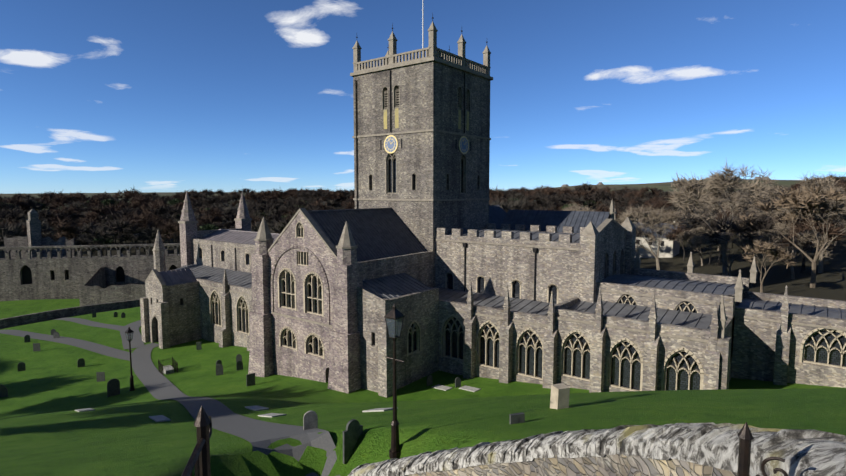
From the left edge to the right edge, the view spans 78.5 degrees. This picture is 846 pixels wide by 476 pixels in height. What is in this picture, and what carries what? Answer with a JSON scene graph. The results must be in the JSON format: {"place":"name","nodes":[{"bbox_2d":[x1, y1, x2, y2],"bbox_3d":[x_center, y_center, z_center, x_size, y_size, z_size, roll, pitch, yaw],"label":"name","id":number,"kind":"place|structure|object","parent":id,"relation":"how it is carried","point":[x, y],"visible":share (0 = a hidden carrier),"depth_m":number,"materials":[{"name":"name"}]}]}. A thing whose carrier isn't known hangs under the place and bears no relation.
{"place":"outdoors","nodes":[
{"label":"outdoors","id":0,"kind":"place"},
{"bbox_2d":[0,317,339,475],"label":"tarmac path","id":1,"kind":"structure","parent":0,"point":[260,435],"depth_m":32.84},
{"bbox_2d":[0,177,845,475],"bbox_3d":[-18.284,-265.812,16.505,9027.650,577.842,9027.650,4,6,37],"label":"terrain","id":2,"kind":"structure","parent":0,"point":[46,429],"depth_m":26.21,"materials":[{"name":"green plant"}]},
{"bbox_2d":[0,221,26,250],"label":"woodland tree","id":3,"kind":"object","parent":2,"relation":"on","point":[8,232],"visible":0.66,"depth_m":156.91,"materials":[{"name":"brown plant"}]},
{"bbox_2d":[0,203,27,225],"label":"woodland tree","id":4,"kind":"object","parent":2,"relation":"on","point":[14,214],"visible":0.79,"depth_m":189.15,"materials":[{"name":"brown plant"}]},
{"bbox_2d":[2,193,30,211],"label":"woodland tree","id":5,"kind":"object","parent":2,"relation":"on","point":[23,204],"visible":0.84,"depth_m":293.45,"materials":[{"name":"brown plant"}]},
{"bbox_2d":[19,195,42,222],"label":"woodland tree","id":6,"kind":"object","parent":2,"relation":"on","point":[35,205],"visible":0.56,"depth_m":312.08,"materials":[{"name":"brown plant"}]},
{"bbox_2d":[14,218,55,241],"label":"woodland tree","id":7,"kind":"object","parent":2,"relation":"on","point":[45,228],"visible":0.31,"depth_m":183.37,"materials":[{"name":"brown plant"}]},
{"bbox_2d":[35,192,58,210],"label":"woodland tree","id":8,"kind":"object","parent":2,"relation":"on","point":[47,197],"visible":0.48,"depth_m":345.08,"materials":[{"name":"brown plant"}]},
{"bbox_2d":[37,208,71,226],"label":"woodland tree","id":9,"kind":"object","parent":2,"relation":"on","point":[44,214],"visible":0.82,"depth_m":217.41,"materials":[{"name":"brown plant"}]},
{"bbox_2d":[51,189,70,206],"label":"woodland tree","id":10,"kind":"object","parent":2,"relation":"on","point":[60,199],"visible":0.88,"depth_m":323.30,"materials":[{"name":"brown plant"}]},
{"bbox_2d":[47,216,80,242],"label":"woodland tree","id":11,"kind":"object","parent":2,"relation":"on","point":[67,232],"visible":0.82,"depth_m":171.05,"materials":[{"name":"brown plant"}]},
{"bbox_2d":[47,217,81,226],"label":"woodland tree","id":12,"kind":"object","parent":2,"relation":"on","point":[52,220],"visible":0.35,"depth_m":225.20,"materials":[{"name":"brown plant"}]},
{"bbox_2d":[51,204,78,226],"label":"woodland tree","id":13,"kind":"object","parent":2,"relation":"on","point":[68,209],"visible":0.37,"depth_m":247.63,"materials":[{"name":"brown plant"}]},
{"bbox_2d":[0,299,139,328],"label":"churchyard walls","id":14,"kind":"structure","parent":2,"relation":"on","point":[43,316],"depth_m":94.34,"materials":[{"name":"stone"}]},
{"bbox_2d":[56,191,88,205],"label":"woodland tree","id":15,"kind":"object","parent":2,"relation":"on","point":[72,197],"visible":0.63,"depth_m":332.32,"materials":[{"name":"brown plant"}]},
{"bbox_2d":[75,235,96,256],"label":"woodland tree","id":16,"kind":"object","parent":2,"relation":"on","point":[82,241],"visible":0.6,"depth_m":181.01,"materials":[{"name":"brown plant"}]},
{"bbox_2d":[77,214,99,253],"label":"woodland tree","id":17,"kind":"object","parent":2,"relation":"on","point":[86,220],"visible":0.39,"depth_m":205.58,"materials":[{"name":"brown plant"}]},
{"bbox_2d":[0,209,180,305],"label":"bishops palace ruins","id":18,"kind":"object","parent":2,"relation":"on","point":[34,265],"visible":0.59,"depth_m":123.38,"materials":[{"name":"stone"}]},
{"bbox_2d":[74,220,109,241],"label":"woodland tree","id":19,"kind":"object","parent":2,"relation":"on","point":[87,227],"visible":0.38,"depth_m":200.90,"materials":[{"name":"brown plant"}]},
{"bbox_2d":[87,195,102,206],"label":"woodland tree","id":20,"kind":"object","parent":2,"relation":"on","point":[95,201],"visible":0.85,"depth_m":350.93,"materials":[{"name":"brown plant"}]},
{"bbox_2d":[83,199,112,222],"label":"woodland tree","id":21,"kind":"object","parent":2,"relation":"on","point":[95,213],"visible":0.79,"depth_m":236.44,"materials":[{"name":"brown plant"}]},
{"bbox_2d":[85,226,113,255],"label":"woodland tree","id":22,"kind":"object","parent":2,"relation":"on","point":[100,230],"visible":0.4,"depth_m":191.27,"materials":[{"name":"brown plant"}]},
{"bbox_2d":[96,211,129,244],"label":"woodland tree","id":23,"kind":"object","parent":2,"relation":"on","point":[117,214],"visible":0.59,"depth_m":231.36,"materials":[{"name":"brown plant"}]},
{"bbox_2d":[87,218,150,254],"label":"woodland tree","id":24,"kind":"object","parent":2,"relation":"on","point":[121,227],"visible":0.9,"depth_m":176.09,"materials":[{"name":"brown plant"}]},
{"bbox_2d":[102,206,137,243],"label":"woodland tree","id":25,"kind":"object","parent":2,"relation":"on","point":[128,210],"visible":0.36,"depth_m":238.22,"materials":[{"name":"brown plant"}]},
{"bbox_2d":[101,201,144,236],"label":"woodland tree","id":26,"kind":"object","parent":2,"relation":"on","point":[125,205],"visible":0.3,"depth_m":254.91,"materials":[{"name":"brown plant"}]},
{"bbox_2d":[110,189,136,201],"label":"woodland tree","id":27,"kind":"object","parent":2,"relation":"on","point":[116,195],"visible":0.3,"depth_m":415.51,"materials":[{"name":"brown plant"}]},
{"bbox_2d":[125,327,134,390],"bbox_3d":[-29.562,12.217,52.333,1.027,6.802,0.616,4,6,37],"label":"lamp post","id":28,"kind":"object","parent":2,"relation":"on","point":[127,331],"visible":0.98,"depth_m":52.35,"materials":[{"name":"black metal"}]},
{"bbox_2d":[114,213,145,251],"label":"woodland tree","id":29,"kind":"object","parent":2,"relation":"on","point":[135,221],"visible":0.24,"depth_m":197.56,"materials":[{"name":"brown plant"}]},
{"bbox_2d":[123,186,140,208],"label":"woodland tree","id":30,"kind":"object","parent":2,"relation":"on","point":[128,195],"visible":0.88,"depth_m":409.15,"materials":[{"name":"brown plant"}]},
{"bbox_2d":[131,195,151,208],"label":"woodland tree","id":31,"kind":"object","parent":2,"relation":"on","point":[139,202],"visible":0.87,"depth_m":322.41,"materials":[{"name":"brown plant"}]},
{"bbox_2d":[121,211,165,251],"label":"woodland tree","id":32,"kind":"object","parent":2,"relation":"on","point":[154,220],"visible":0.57,"depth_m":215.51,"materials":[{"name":"brown plant"}]},
{"bbox_2d":[134,199,166,229],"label":"woodland tree","id":33,"kind":"object","parent":2,"relation":"on","point":[155,205],"visible":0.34,"depth_m":264.43,"materials":[{"name":"brown plant"}]},
{"bbox_2d":[135,224,166,247],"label":"woodland tree","id":34,"kind":"object","parent":2,"relation":"on","point":[153,232],"visible":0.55,"depth_m":196.74,"materials":[{"name":"brown plant"}]},
{"bbox_2d":[145,204,180,242],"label":"woodland tree","id":35,"kind":"object","parent":2,"relation":"on","point":[163,210],"visible":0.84,"depth_m":239.27,"materials":[{"name":"brown plant"}]},
{"bbox_2d":[158,357,177,375],"bbox_3d":[-29.386,14.987,59.663,1.558,1.727,2.658,-4,6,-37],"label":"railed tomb","id":36,"kind":"object","parent":2,"relation":"on","point":[168,369],"visible":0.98,"depth_m":59.27,"materials":[{"name":"stone"}]},
{"bbox_2d":[156,215,179,253],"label":"woodland tree","id":37,"kind":"object","parent":2,"relation":"on","point":[163,229],"visible":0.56,"depth_m":199.15,"materials":[{"name":"brown plant"}]},
{"bbox_2d":[140,268,200,348],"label":"porch","id":38,"kind":"object","parent":2,"relation":"on","point":[170,308],"visible":0.95,"depth_m":74.83,"materials":[{"name":"grey stone"}]},
{"bbox_2d":[161,221,198,253],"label":"woodland tree","id":39,"kind":"object","parent":2,"relation":"on","point":[175,229],"visible":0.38,"depth_m":195.37,"materials":[{"name":"brown plant"}]},
{"bbox_2d":[152,191,254,350],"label":"nave","id":40,"kind":"structure","parent":2,"relation":"on","point":[226,308],"depth_m":78.12,"materials":[{"name":"grey stone"}]},
{"bbox_2d":[174,229,279,287],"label":"nave roofs","id":41,"kind":"structure","parent":40,"relation":"on","point":[236,278],"depth_m":82.14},
{"bbox_2d":[195,211,219,225],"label":"woodland tree","id":42,"kind":"object","parent":2,"relation":"on","point":[206,220],"visible":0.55,"depth_m":224.50,"materials":[{"name":"brown plant"}]},
{"bbox_2d":[199,223,222,230],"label":"woodland tree","id":43,"kind":"object","parent":2,"relation":"on","point":[209,227],"visible":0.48,"depth_m":212.70,"materials":[{"name":"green plant"}]},
{"bbox_2d":[198,195,228,207],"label":"woodland tree","id":44,"kind":"object","parent":2,"relation":"on","point":[213,200],"visible":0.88,"depth_m":320.70,"materials":[{"name":"brown plant"}]},
{"bbox_2d":[195,205,234,226],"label":"woodland tree","id":45,"kind":"object","parent":2,"relation":"on","point":[213,211],"visible":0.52,"depth_m":247.89,"materials":[{"name":"brown plant"}]},
{"bbox_2d":[219,206,237,221],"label":"woodland tree","id":46,"kind":"object","parent":2,"relation":"on","point":[228,209],"visible":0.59,"depth_m":288.03,"materials":[{"name":"brown plant"}]},
{"bbox_2d":[220,212,236,225],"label":"woodland tree","id":47,"kind":"object","parent":2,"relation":"on","point":[230,216],"visible":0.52,"depth_m":247.45,"materials":[{"name":"brown plant"}]},
{"bbox_2d":[244,191,268,216],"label":"woodland tree","id":48,"kind":"object","parent":2,"relation":"on","point":[249,195],"visible":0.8,"depth_m":371.72,"materials":[{"name":"brown plant"}]},
{"bbox_2d":[249,202,279,217],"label":"woodland tree","id":49,"kind":"object","parent":2,"relation":"on","point":[262,205],"visible":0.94,"depth_m":282.18,"materials":[{"name":"brown plant"}]},
{"bbox_2d":[251,217,277,231],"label":"woodland tree","id":50,"kind":"object","parent":2,"relation":"on","point":[255,229],"visible":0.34,"depth_m":197.20,"materials":[{"name":"brown plant"}]},
{"bbox_2d":[258,213,285,224],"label":"woodland tree","id":51,"kind":"object","parent":2,"relation":"on","point":[270,217],"visible":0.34,"depth_m":239.16,"materials":[{"name":"brown plant"}]},
{"bbox_2d":[268,217,285,232],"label":"woodland tree","id":52,"kind":"object","parent":2,"relation":"on","point":[278,226],"visible":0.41,"depth_m":189.47,"materials":[{"name":"brown plant"}]},
{"bbox_2d":[271,190,288,199],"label":"woodland tree","id":53,"kind":"object","parent":2,"relation":"on","point":[275,196],"visible":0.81,"depth_m":382.27,"materials":[{"name":"brown plant"}]},
{"bbox_2d":[0,312,569,463],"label":"gravestones","id":54,"kind":"object","parent":2,"relation":"on","point":[559,399],"visible":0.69,"depth_m":27.97,"materials":[{"name":"stone"}]},
{"bbox_2d":[276,201,301,217],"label":"woodland tree","id":55,"kind":"object","parent":2,"relation":"on","point":[285,210],"visible":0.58,"depth_m":279.81,"materials":[{"name":"brown plant"}]},
{"bbox_2d":[284,197,307,205],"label":"woodland tree","id":56,"kind":"object","parent":2,"relation":"on","point":[298,202],"visible":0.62,"depth_m":302.29,"materials":[{"name":"brown plant"}]},
{"bbox_2d":[304,188,331,201],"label":"woodland tree","id":57,"kind":"object","parent":2,"relation":"on","point":[319,193],"visible":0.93,"depth_m":349.09,"materials":[{"name":"brown plant"}]},
{"bbox_2d":[311,197,328,209],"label":"woodland tree","id":58,"kind":"object","parent":2,"relation":"on","point":[316,203],"visible":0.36,"depth_m":271.58,"materials":[{"name":"brown plant"}]},
{"bbox_2d":[320,190,345,209],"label":"woodland tree","id":59,"kind":"object","parent":2,"relation":"on","point":[337,194],"visible":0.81,"depth_m":350.43,"materials":[{"name":"brown plant"}]},
{"bbox_2d":[248,208,432,393],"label":"transept","id":60,"kind":"structure","parent":2,"relation":"on","point":[311,271],"depth_m":50.01,"materials":[{"name":"grey stone"}]},
{"bbox_2d":[384,302,404,458],"bbox_3d":[-0.755,3.816,13.864,0.643,4.259,0.386,4,6,37],"label":"lamp post","id":61,"kind":"object","parent":2,"relation":"on","point":[394,313],"visible":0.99,"depth_m":13.86,"materials":[{"name":"black metal"}]},
{"bbox_2d":[357,272,438,397],"bbox_3d":[-2.476,11.463,48.227,4.800,15.400,8.185,4,6,37],"label":"church annex","id":62,"kind":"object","parent":2,"relation":"on","point":[416,301],"visible":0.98,"depth_m":45.98,"materials":[{"name":"grey stone"}]},
{"bbox_2d":[350,0,492,286],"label":"tower","id":63,"kind":"structure","parent":2,"relation":"on","point":[421,137],"depth_m":58.26,"materials":[{"name":"stone"}]},
{"bbox_2d":[181,405,787,475],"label":"iron railings","id":64,"kind":"object","parent":2,"relation":"on","point":[199,459],"visible":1,"depth_m":2.74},
{"bbox_2d":[489,187,507,197],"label":"woodland tree","id":65,"kind":"object","parent":2,"relation":"on","point":[498,193],"visible":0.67,"depth_m":334.52,"materials":[{"name":"brown plant"}]},
{"bbox_2d":[489,198,514,210],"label":"woodland tree","id":66,"kind":"object","parent":2,"relation":"on","point":[509,206],"visible":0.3,"depth_m":216.17,"materials":[{"name":"brown plant"}]},
{"bbox_2d":[504,197,529,211],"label":"woodland tree","id":67,"kind":"object","parent":2,"relation":"on","point":[516,204],"visible":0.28,"depth_m":238.18,"materials":[{"name":"brown plant"}]},
{"bbox_2d":[516,200,541,209],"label":"woodland tree","id":68,"kind":"object","parent":2,"relation":"on","point":[531,205],"visible":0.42,"depth_m":235.71,"materials":[{"name":"brown plant"}]},
{"bbox_2d":[435,209,635,303],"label":"presbytery","id":69,"kind":"structure","parent":2,"relation":"on","point":[535,263],"depth_m":50.72,"materials":[{"name":"grey stone"}]},
{"bbox_2d":[523,189,549,206],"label":"woodland tree","id":70,"kind":"object","parent":2,"relation":"on","point":[539,196],"visible":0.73,"depth_m":272.33,"materials":[{"name":"brown plant"}]},
{"bbox_2d":[527,186,556,202],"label":"woodland tree","id":71,"kind":"object","parent":2,"relation":"on","point":[547,190],"visible":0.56,"depth_m":300.23,"materials":[{"name":"brown plant"}]},
{"bbox_2d":[489,200,615,232],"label":"roof","id":72,"kind":"structure","parent":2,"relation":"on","point":[500,215],"depth_m":64.69,"materials":[{"name":"grey stone"}]},
{"bbox_2d":[544,194,569,209],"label":"woodland tree","id":73,"kind":"object","parent":2,"relation":"on","point":[552,198],"visible":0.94,"depth_m":248.23,"materials":[{"name":"brown plant"}]},
{"bbox_2d":[553,187,571,195],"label":"woodland tree","id":74,"kind":"object","parent":2,"relation":"on","point":[563,191],"visible":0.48,"depth_m":340.22,"materials":[{"name":"brown plant"}]},
{"bbox_2d":[555,192,581,204],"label":"woodland tree","id":75,"kind":"object","parent":2,"relation":"on","point":[569,196],"visible":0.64,"depth_m":280.56,"materials":[{"name":"brown plant"}]},
{"bbox_2d":[562,203,593,210],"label":"churchyard tree","id":76,"kind":"object","parent":2,"relation":"on","point":[572,208],"visible":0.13,"depth_m":156.65,"materials":[{"name":"brown plant"}]},
{"bbox_2d":[565,189,591,202],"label":"woodland tree","id":77,"kind":"object","parent":2,"relation":"on","point":[584,193],"visible":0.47,"depth_m":301.00,"materials":[{"name":"brown plant"}]},
{"bbox_2d":[571,182,595,201],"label":"woodland tree","id":78,"kind":"object","parent":2,"relation":"on","point":[584,187],"visible":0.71,"depth_m":311.51,"materials":[{"name":"brown plant"}]},
{"bbox_2d":[433,281,734,392],"bbox_3d":[11.033,11.111,46.266,28.635,16.450,7.900,4,6,37],"label":"church aisle","id":79,"kind":"object","parent":2,"relation":"on","point":[598,345],"visible":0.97,"depth_m":41.95,"materials":[{"name":"grey stone"}]},
{"bbox_2d":[348,422,845,475],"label":"stone wall","id":80,"kind":"structure","parent":2,"relation":"on","point":[693,449],"depth_m":6.12,"materials":[{"name":"stone"}]},
{"bbox_2d":[585,188,611,209],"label":"woodland tree","id":81,"kind":"object","parent":2,"relation":"on","point":[601,194],"visible":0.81,"depth_m":288.46,"materials":[{"name":"brown plant"}]},
{"bbox_2d":[607,194,626,206],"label":"woodland tree","id":82,"kind":"object","parent":2,"relation":"on","point":[620,198],"visible":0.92,"depth_m":278.35,"materials":[{"name":"brown plant"}]},
{"bbox_2d":[623,189,645,198],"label":"woodland tree","id":83,"kind":"object","parent":2,"relation":"on","point":[639,194],"visible":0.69,"depth_m":351.54,"materials":[{"name":"brown plant"}]},
{"bbox_2d":[635,228,654,251],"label":"scrub tree","id":84,"kind":"object","parent":2,"relation":"on","point":[646,235],"visible":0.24,"depth_m":124.59,"materials":[{"name":"brown plant"}]},
{"bbox_2d":[615,204,685,269],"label":"churchyard tree","id":85,"kind":"object","parent":2,"relation":"on","point":[658,216],"visible":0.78,"depth_m":107.15,"materials":[{"name":"brown plant"}]},
{"bbox_2d":[632,219,680,257],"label":"distant house","id":86,"kind":"structure","parent":2,"relation":"on","point":[667,249],"depth_m":134.62,"materials":[{"name":"paint"}]},
{"bbox_2d":[561,176,770,186],"bbox_3d":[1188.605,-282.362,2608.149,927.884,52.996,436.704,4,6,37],"label":"hill outcrop rocks","id":87,"kind":"object","parent":2,"relation":"on","point":[601,183],"visible":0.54,"depth_m":2596.89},
{"bbox_2d":[665,224,695,260],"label":"scrub tree","id":88,"kind":"object","parent":2,"relation":"on","point":[678,231],"visible":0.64,"depth_m":125.06,"materials":[{"name":"brown plant"}]},
{"bbox_2d":[673,226,710,265],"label":"garden tree","id":89,"kind":"object","parent":2,"relation":"on","point":[687,235],"visible":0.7,"depth_m":115.19,"materials":[{"name":"brown plant"}]},
{"bbox_2d":[682,212,710,248],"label":"garden tree","id":90,"kind":"object","parent":2,"relation":"on","point":[696,219],"visible":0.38,"depth_m":141.44,"materials":[{"name":"brown plant"}]},
{"bbox_2d":[677,201,718,238],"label":"garden tree","id":91,"kind":"object","parent":2,"relation":"on","point":[690,208],"visible":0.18,"depth_m":155.00,"materials":[{"name":"brown plant"}]},
{"bbox_2d":[596,249,845,387],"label":"chapels","id":92,"kind":"object","parent":2,"relation":"on","point":[784,339],"visible":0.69,"depth_m":40.02,"materials":[{"name":"grey stone"}]},
{"bbox_2d":[683,229,765,275],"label":"garden tree","id":93,"kind":"object","parent":2,"relation":"on","point":[694,244],"visible":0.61,"depth_m":91.43,"materials":[{"name":"brown plant"}]},
{"bbox_2d":[664,161,790,275],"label":"churchyard tree","id":94,"kind":"object","parent":2,"relation":"on","point":[692,189],"visible":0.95,"depth_m":94.05,"materials":[{"name":"brown plant"}]},
{"bbox_2d":[700,219,754,265],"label":"garden tree","id":95,"kind":"object","parent":2,"relation":"on","point":[706,226],"visible":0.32,"depth_m":110.69,"materials":[{"name":"brown plant"}]},
{"bbox_2d":[692,190,763,250],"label":"churchyard tree","id":96,"kind":"object","parent":2,"relation":"on","point":[738,208],"visible":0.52,"depth_m":129.89,"materials":[{"name":"brown plant"}]},
{"bbox_2d":[711,209,750,240],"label":"garden tree","id":97,"kind":"object","parent":2,"relation":"on","point":[727,215],"visible":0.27,"depth_m":149.31,"materials":[{"name":"brown plant"}]},
{"bbox_2d":[701,210,788,286],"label":"garden tree","id":98,"kind":"object","parent":2,"relation":"on","point":[763,227],"visible":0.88,"depth_m":80.57,"materials":[{"name":"brown plant"}]},
{"bbox_2d":[743,239,797,292],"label":"churchyard tree","id":99,"kind":"object","parent":2,"relation":"on","point":[777,254],"visible":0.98,"depth_m":70.39,"materials":[{"name":"brown plant"}]},
{"bbox_2d":[741,221,832,278],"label":"garden tree","id":100,"kind":"object","parent":2,"relation":"on","point":[809,236],"visible":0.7,"depth_m":84.81,"materials":[{"name":"brown plant"}]},
{"bbox_2d":[736,183,845,287],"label":"churchyard tree","id":101,"kind":"object","parent":2,"relation":"on","point":[802,202],"visible":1,"depth_m":77.05,"materials":[{"name":"brown plant"}]},
{"bbox_2d":[744,172,845,261],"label":"churchyard tree","id":102,"kind":"object","parent":2,"relation":"on","point":[809,184],"visible":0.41,"depth_m":104.93,"materials":[{"name":"brown plant"}]},
{"bbox_2d":[783,220,822,272],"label":"garden tree","id":103,"kind":"object","parent":2,"relation":"on","point":[798,227],"visible":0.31,"depth_m":91.77,"materials":[{"name":"brown plant"}]},
{"bbox_2d":[767,208,845,269],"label":"garden tree","id":104,"kind":"object","parent":2,"relation":"on","point":[833,231],"visible":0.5,"depth_m":90.87,"materials":[{"name":"brown plant"}]},
{"bbox_2d":[771,189,845,272],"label":"churchyard tree","id":105,"kind":"object","parent":2,"relation":"on","point":[821,255],"visible":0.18,"depth_m":89.78,"materials":[{"name":"brown plant"}]},
{"bbox_2d":[779,225,840,258],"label":"scrub tree","id":106,"kind":"object","parent":2,"relation":"on","point":[810,243],"visible":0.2,"depth_m":92.13,"materials":[{"name":"brown plant"}]},
{"bbox_2d":[815,174,845,185],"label":"woodland tree","id":107,"kind":"object","parent":2,"relation":"on","point":[839,179],"visible":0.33,"depth_m":179.23,"materials":[{"name":"brown plant"}]},
{"bbox_2d":[0,0,845,193],"label":"sky","id":108,"kind":"structure","parent":0,"point":[110,96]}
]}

